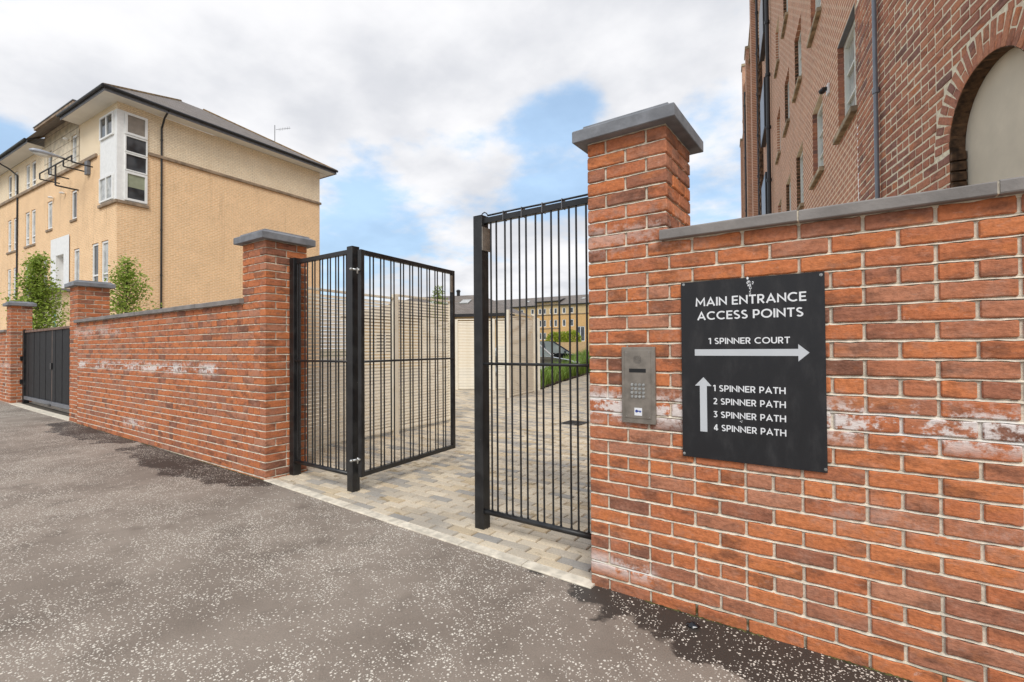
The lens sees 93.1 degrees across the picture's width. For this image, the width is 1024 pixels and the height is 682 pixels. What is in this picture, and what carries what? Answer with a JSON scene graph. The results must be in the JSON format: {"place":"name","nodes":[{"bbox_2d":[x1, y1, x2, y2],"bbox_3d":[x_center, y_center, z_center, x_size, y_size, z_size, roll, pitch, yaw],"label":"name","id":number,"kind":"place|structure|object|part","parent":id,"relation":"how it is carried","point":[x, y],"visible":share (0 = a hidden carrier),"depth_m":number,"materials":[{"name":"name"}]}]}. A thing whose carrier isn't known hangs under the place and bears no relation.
{"place":"outdoors","nodes":[
{"label":"outdoors","id":0,"kind":"place"},
{"bbox_2d":[29,369,495,412],"bbox_3d":[-10.519,1.947,47.327,48.200,0.097,59.700,-1,-1,35],"label":"yard margin","id":1,"kind":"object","parent":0,"point":[55,408],"depth_m":18.09,"materials":[{"name":"grey concrete"}]},
{"bbox_2d":[0,251,70,329],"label":"young tree","id":2,"kind":"object","parent":1,"relation":"on","point":[37,290],"visible":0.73,"depth_m":15.95,"materials":[{"name":"green plant"}]},
{"bbox_2d":[96,254,161,314],"bbox_3d":[-11.565,-0.584,14.467,2.131,4.195,1.903,0,-1,-16],"label":"young tree","id":3,"kind":"object","parent":1,"relation":"on","point":[124,279],"visible":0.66,"depth_m":14.46,"materials":[{"name":"green plant"}]},
{"bbox_2d":[430,285,447,342],"bbox_3d":[-4.479,-0.859,29.415,1.631,5.295,1.643,0,-1,0],"label":"young tree","id":4,"kind":"object","parent":1,"relation":"on","point":[440,293],"visible":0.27,"depth_m":29.42,"materials":[{"name":"green plant"}]},
{"bbox_2d":[545,329,581,341],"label":"hedge shrub","id":5,"kind":"object","parent":1,"relation":"on","point":[565,338],"visible":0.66,"depth_m":44.57,"materials":[{"name":"green plant"}]},
{"bbox_2d":[21,375,583,416],"bbox_3d":[6.501,1.713,35.198,90.000,0.200,59.900,-1,-1,35],"label":"yard bedding","id":6,"kind":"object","parent":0,"point":[48,409],"depth_m":10.49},
{"bbox_2d":[19,326,70,409],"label":"boarded gate","id":7,"kind":"structure","parent":6,"relation":"on","point":[45,357],"depth_m":10.20,"materials":[{"name":"black paint"}]},
{"bbox_2d":[0,83,337,366],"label":"apartment block","id":8,"kind":"structure","parent":6,"relation":"on","point":[177,206],"depth_m":22.79,"materials":[{"name":"brick"}]},
{"bbox_2d":[8,221,10,251],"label":"window","id":9,"kind":"structure","parent":8,"relation":"in","point":[9,236],"depth_m":27.68,"materials":[{"name":"white glass"}]},
{"bbox_2d":[8,269,10,299],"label":"window","id":10,"kind":"structure","parent":8,"relation":"in","point":[9,271],"depth_m":27.62,"materials":[{"name":"white glass"}]},
{"bbox_2d":[9,175,11,198],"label":"window","id":11,"kind":"structure","parent":8,"relation":"in","point":[10,178],"depth_m":27.71,"materials":[{"name":"white paint"}]},
{"bbox_2d":[14,218,15,249],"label":"window","id":12,"kind":"structure","parent":8,"relation":"in","point":[15,218],"depth_m":27.15,"materials":[{"name":"white paint"}]},
{"bbox_2d":[14,268,15,299],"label":"window","id":13,"kind":"structure","parent":8,"relation":"in","point":[14,268],"depth_m":27.09,"materials":[{"name":"white paint"}]},
{"bbox_2d":[26,213,28,245],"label":"window","id":14,"kind":"structure","parent":8,"relation":"in","point":[27,214],"depth_m":26.09,"materials":[{"name":"white glass"}]},
{"bbox_2d":[27,165,29,188],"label":"window","id":15,"kind":"structure","parent":8,"relation":"in","point":[28,167],"depth_m":26.12,"materials":[{"name":"white paint"}]},
{"bbox_2d":[32,161,35,185],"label":"window","id":16,"kind":"structure","parent":8,"relation":"in","point":[34,163],"depth_m":25.63,"materials":[{"name":"white paint"}]},
{"bbox_2d":[32,209,35,243],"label":"window","id":17,"kind":"structure","parent":8,"relation":"in","point":[34,211],"depth_m":25.58,"materials":[{"name":"white glass"}]},
{"bbox_2d":[48,201,51,228],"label":"window","id":18,"kind":"structure","parent":8,"relation":"in","point":[50,203],"depth_m":24.35,"materials":[{"name":"white paint"}]},
{"bbox_2d":[49,157,51,176],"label":"window","id":19,"kind":"structure","parent":8,"relation":"in","point":[50,159],"depth_m":24.39,"materials":[{"name":"white paint"}]},
{"bbox_2d":[29,148,90,175],"bbox_3d":[-19.335,-7.692,20.787,0.340,0.600,1.959,-1,-1,31],"label":"street lamp","id":20,"kind":"object","parent":8,"relation":"attached to","point":[47,154],"visible":0.96,"depth_m":20.47,"materials":[{"name":"grey metal"}]},
{"bbox_2d":[72,190,76,218],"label":"window","id":21,"kind":"structure","parent":8,"relation":"in","point":[74,197],"depth_m":22.69,"materials":[{"name":"white paint"}]},
{"bbox_2d":[73,135,76,161],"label":"window","id":22,"kind":"structure","parent":8,"relation":"in","point":[75,140],"depth_m":22.71,"materials":[{"name":"white paint"}]},
{"bbox_2d":[74,249,78,279],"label":"window","id":23,"kind":"structure","parent":8,"relation":"in","point":[76,276],"depth_m":22.47,"materials":[{"name":"white paint"}]},
{"bbox_2d":[93,243,97,280],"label":"window","id":24,"kind":"structure","parent":8,"relation":"in","point":[95,246],"depth_m":21.37,"materials":[{"name":"grey glass"}]},
{"bbox_2d":[102,240,107,281],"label":"window","id":25,"kind":"structure","parent":8,"relation":"in","point":[104,244],"depth_m":20.84,"materials":[{"name":"white paint"}]},
{"bbox_2d":[99,111,113,140],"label":"window","id":26,"kind":"structure","parent":8,"relation":"in","point":[106,123],"depth_m":20.56,"materials":[{"name":"white paint"}]},
{"bbox_2d":[99,173,113,203],"bbox_3d":[-17.180,-6.450,20.541,1.340,1.060,0.060,-1,-1,31],"label":"window","id":27,"kind":"structure","parent":8,"relation":"in","point":[106,183],"depth_m":20.51,"materials":[{"name":"white paint"}]},
{"bbox_2d":[124,134,147,156],"bbox_3d":[-15.991,-8.296,20.655,0.060,0.700,0.810,-1,-1,31],"label":"window","id":28,"kind":"structure","parent":8,"relation":"in","point":[134,145],"depth_m":20.67,"materials":[{"name":"white paint"}]},
{"bbox_2d":[124,152,147,174],"bbox_3d":[-15.986,-7.537,20.643,0.060,0.740,0.810,-1,-1,31],"label":"window","id":29,"kind":"structure","parent":8,"relation":"in","point":[132,162],"depth_m":20.64,"materials":[{"name":"white paint"}]},
{"bbox_2d":[124,170,147,203],"bbox_3d":[-15.971,-6.517,20.623,0.060,1.220,0.810,-1,-1,31],"label":"window","id":30,"kind":"structure","parent":8,"relation":"in","point":[135,184],"depth_m":20.62,"materials":[{"name":"white paint"}]},
{"bbox_2d":[125,111,147,139],"bbox_3d":[-15.988,-9.146,20.662,0.060,0.920,0.810,-1,-1,31],"label":"window","id":31,"kind":"structure","parent":8,"relation":"in","point":[135,125],"depth_m":20.67,"materials":[{"name":"white paint"}]},
{"bbox_2d":[516,372,589,386],"bbox_3d":[2.387,1.501,21.587,1.717,0.039,15.102,-1,-1,18],"label":"planting bed","id":32,"kind":"object","parent":6,"relation":"on","point":[558,380],"visible":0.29,"depth_m":17.96,"materials":[{"name":"green plant"}]},
{"bbox_2d":[540,346,591,387],"bbox_3d":[2.746,0.847,21.671,2.264,1.360,14.914,-1,-1,16],"label":"leafy planting","id":33,"kind":"object","parent":32,"relation":"on","point":[565,370],"visible":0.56,"depth_m":19.12,"materials":[{"name":"green plant"}]},
{"bbox_2d":[0,0,858,348],"label":"sky","id":34,"kind":"structure","parent":0,"point":[431,116],"materials":[{"name":"white"}]},
{"bbox_2d":[274,374,592,579],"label":"block paving","id":35,"kind":"structure","parent":0,"point":[435,492],"depth_m":4.75,"materials":[{"name":"beige stone"}]},
{"bbox_2d":[289,246,359,491],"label":"fixed gate panel","id":36,"kind":"structure","parent":35,"relation":"on","point":[350,253],"depth_m":4.59,"materials":[{"name":"black paint"}]},
{"bbox_2d":[349,249,455,477],"bbox_3d":[-1.033,0.201,4.885,0.067,2.020,1.518,-1,-1,29],"label":"gate leaf","id":37,"kind":"object","parent":36,"relation":"attached to","point":[360,459],"visible":1,"depth_m":4.77,"materials":[{"name":"black paint"}]},
{"bbox_2d":[306,287,393,447],"bbox_3d":[-2.200,0.386,6.353,0.080,2.080,1.754,-1,-1,31],"label":"louvred screen","id":38,"kind":"object","parent":35,"relation":"on","point":[377,374],"visible":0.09,"depth_m":6.31,"materials":[{"name":"beige wood"}]},
{"bbox_2d":[392,294,449,434],"bbox_3d":[-1.379,0.375,7.695,0.080,2.130,1.393,-1,-1,31],"label":"louvred screen","id":39,"kind":"object","parent":35,"relation":"on","point":[397,365],"visible":0.73,"depth_m":7.60,"materials":[{"name":"beige wood"}]},
{"bbox_2d":[420,319,447,388],"bbox_3d":[-2.222,0.449,14.523,1.056,2.200,0.080,0,-1,3],"label":"louvred screen","id":40,"kind":"object","parent":35,"relation":"on","point":[433,356],"visible":0.16,"depth_m":14.53,"materials":[{"name":"beige wood"}]},
{"bbox_2d":[455,319,495,389],"bbox_3d":[-1.094,0.440,14.444,1.196,2.200,0.080,0,-1,5],"label":"louvred screen","id":41,"kind":"object","parent":35,"relation":"on","point":[464,365],"visible":0.66,"depth_m":14.46,"materials":[{"name":"beige wood"}]},
{"bbox_2d":[495,318,539,389],"bbox_3d":[0.169,0.430,14.349,1.318,2.200,0.080,0,-1,5],"label":"louvred screen","id":42,"kind":"object","parent":35,"relation":"on","point":[501,347],"visible":0.41,"depth_m":14.38,"materials":[{"name":"beige wood"}]},
{"bbox_2d":[506,310,535,397],"bbox_3d":[0.268,0.364,13.015,0.080,2.290,1.803,-1,-1,25],"label":"louvred screen","id":43,"kind":"object","parent":35,"relation":"on","point":[530,348],"visible":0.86,"depth_m":13.01,"materials":[{"name":"beige wood"}]},
{"bbox_2d":[489,344,579,371],"bbox_3d":[0.922,0.867,21.984,4.140,1.478,2.130,0,-1,0],"label":"parked car","id":44,"kind":"object","parent":35,"relation":"on","point":[547,356],"visible":0.2,"depth_m":21.11,"materials":[{"name":"silver metal"}]},
{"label":"windows","id":45,"kind":"part","parent":44,"relation":"part of","materials":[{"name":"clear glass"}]},
{"bbox_2d":[561,420,586,425],"bbox_3d":[1.056,1.380,8.177,0.360,0.022,0.360,-1,-1,35],"label":"drain grate","id":46,"kind":"object","parent":35,"relation":"on","point":[574,422],"visible":0.74,"depth_m":8.16,"materials":[{"name":"metal"}]},
{"bbox_2d":[321,358,590,374],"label":"courtyard","id":47,"kind":"structure","parent":0,"point":[411,368],"depth_m":39.03,"materials":[{"name":"grey stone"}]},
{"bbox_2d":[345,290,528,367],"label":"house","id":48,"kind":"structure","parent":47,"relation":"on","point":[464,306],"depth_m":30.33,"materials":[{"name":"white paint"}]},
{"bbox_2d":[375,332,389,351],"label":"window","id":49,"kind":"structure","parent":48,"relation":"in","point":[382,332],"depth_m":31.10,"materials":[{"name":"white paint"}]},
{"bbox_2d":[515,341,588,357],"bbox_3d":[1.860,0.836,25.986,4.440,1.648,2.130,0,-1,0],"label":"parked car","id":50,"kind":"object","parent":47,"relation":"on","point":[547,345],"visible":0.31,"depth_m":25.19,"materials":[{"name":"grey paint"}]},
{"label":"windows","id":51,"kind":"part","parent":50,"relation":"part of","materials":[{"name":"grey glass"}]},
{"bbox_2d":[557,342,590,353],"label":"wall","id":52,"kind":"structure","parent":47,"relation":"on","point":[581,345],"depth_m":32.47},
{"bbox_2d":[0,401,913,681],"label":"pavement","id":53,"kind":"structure","parent":0,"point":[126,561],"depth_m":2.52,"materials":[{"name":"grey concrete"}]},
{"bbox_2d":[9,403,68,420],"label":"kerb","id":54,"kind":"structure","parent":53,"relation":"on","point":[48,413],"depth_m":9.66,"materials":[{"name":"concrete"}]},
{"bbox_2d":[264,478,594,588],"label":"kerb","id":55,"kind":"structure","parent":53,"relation":"on","point":[543,569],"depth_m":3.28,"materials":[{"name":"concrete"}]},
{"bbox_2d":[70,421,909,680],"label":"moss","id":56,"kind":"object","parent":53,"relation":"on","point":[884,673],"visible":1,"depth_m":2.29,"materials":[{"name":"green plant"}]},
{"bbox_2d":[686,621,699,628],"bbox_3d":[0.850,1.331,2.279,0.066,0.025,0.043,-1,-1,35],"label":"plastic scrap","id":57,"kind":"object","parent":53,"relation":"on","point":[693,624],"visible":1,"depth_m":2.27,"materials":[{"name":"black"}]},
{"label":"ground","id":58,"kind":"structure","parent":0,"visible":0},
{"bbox_2d":[0,330,6,401],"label":"brick wall","id":59,"kind":"structure","parent":58,"relation":"on","point":[3,354],"depth_m":11.60,"materials":[{"name":"red brick"}]},
{"bbox_2d":[2,301,36,402],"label":"brick pillar","id":60,"kind":"structure","parent":58,"relation":"on","point":[19,317],"depth_m":11.25,"materials":[{"name":"red brick"}]},
{"bbox_2d":[64,280,115,422],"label":"brick pillar","id":61,"kind":"structure","parent":58,"relation":"on","point":[89,299],"depth_m":8.36,"materials":[{"name":"red brick"}]},
{"bbox_2d":[73,298,243,472],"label":"brick wall","id":62,"kind":"structure","parent":58,"relation":"on","point":[168,379],"depth_m":6.02,"materials":[{"name":"red brick"}]},
{"bbox_2d":[233,229,315,479],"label":"brick pillar","id":63,"kind":"structure","parent":58,"relation":"on","point":[268,254],"depth_m":4.84,"materials":[{"name":"red brick"}]},
{"bbox_2d":[495,294,590,341],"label":"apartment block","id":64,"kind":"structure","parent":58,"relation":"on","point":[564,313],"depth_m":105.48,"materials":[{"name":"yellow brick"}]},
{"bbox_2d":[578,326,584,340],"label":"window","id":65,"kind":"structure","parent":64,"relation":"in","point":[581,329],"depth_m":102.22,"materials":[{"name":"white paint"}]},
{"bbox_2d":[572,102,702,614],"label":"brick pillar","id":66,"kind":"structure","parent":58,"relation":"on","point":[638,165],"depth_m":2.58,"materials":[{"name":"red brick"}]},
{"bbox_2d":[473,193,591,539],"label":"fixed gate panel","id":67,"kind":"structure","parent":66,"relation":"attached to","point":[482,240],"depth_m":3.35,"materials":[{"name":"black paint"}]},
{"bbox_2d":[622,347,656,424],"bbox_3d":[0.662,0.231,2.540,0.180,0.399,0.032,-1,-1,35],"label":"intercom panel","id":68,"kind":"object","parent":66,"relation":"attached to","point":[639,402],"depth_m":2.53,"materials":[{"name":"metal"}]},
{"bbox_2d":[659,176,1023,681],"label":"brick wall","id":69,"kind":"structure","parent":58,"relation":"on","point":[891,541],"depth_m":1.95,"materials":[{"name":"red brick"}]},
{"bbox_2d":[681,271,827,472],"bbox_3d":[1.094,0.135,2.244,0.603,0.862,0.020,-1,-1,35],"label":"entrance sign","id":70,"kind":"object","parent":69,"relation":"attached to","point":[754,391],"visible":1,"depth_m":2.22,"materials":[{"name":"metal"}]},
{"bbox_2d":[740,0,1023,217],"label":"old brick building","id":71,"kind":"structure","parent":58,"relation":"on","point":[924,95],"depth_m":5.02,"materials":[{"name":"red brick"}]},
{"bbox_2d":[773,32,778,78],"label":"window","id":72,"kind":"structure","parent":71,"relation":"in","point":[777,61],"depth_m":14.11,"materials":[{"name":"stone"}]},
{"bbox_2d":[775,143,780,164],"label":"window","id":73,"kind":"structure","parent":71,"relation":"in","point":[779,152],"depth_m":14.06,"materials":[{"name":"stone"}]},
{"bbox_2d":[781,0,787,38],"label":"window","id":74,"kind":"structure","parent":71,"relation":"in","point":[786,13],"depth_m":12.24,"materials":[{"name":"stone"}]},
{"bbox_2d":[782,82,789,137],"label":"window","id":75,"kind":"structure","parent":71,"relation":"in","point":[788,119],"depth_m":12.43,"materials":[{"name":"grey glass"}]},
{"bbox_2d":[789,182,790,210],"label":"window","id":76,"kind":"structure","parent":71,"relation":"in","point":[790,182],"depth_m":12.49,"materials":[{"name":"plastic"}]},
{"bbox_2d":[791,32,801,102],"bbox_3d":[6.134,-5.999,10.349,0.204,1.345,1.080,-1,-1,24],"label":"window","id":77,"kind":"structure","parent":71,"relation":"in","point":[799,78],"depth_m":10.64,"materials":[{"name":"glass"}]},
{"bbox_2d":[797,151,803,210],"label":"window","id":78,"kind":"structure","parent":71,"relation":"in","point":[801,205],"depth_m":10.68,"materials":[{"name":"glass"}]},
{"bbox_2d":[806,0,820,47],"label":"window","id":79,"kind":"structure","parent":71,"relation":"in","point":[817,2],"depth_m":8.39,"materials":[{"name":"stone"}]},
{"bbox_2d":[809,101,823,189],"bbox_3d":[5.274,-3.424,8.315,0.204,1.345,1.080,-1,-1,24],"label":"window","id":80,"kind":"structure","parent":71,"relation":"in","point":[820,170],"depth_m":8.63,"materials":[{"name":"glass"}]},
{"bbox_2d":[833,20,857,144],"bbox_3d":[4.409,-3.447,6.347,0.204,1.345,1.080,-1,-1,24],"label":"window","id":81,"kind":"structure","parent":71,"relation":"in","point":[851,107],"depth_m":6.56,"materials":[{"name":"glass"}]}
]}

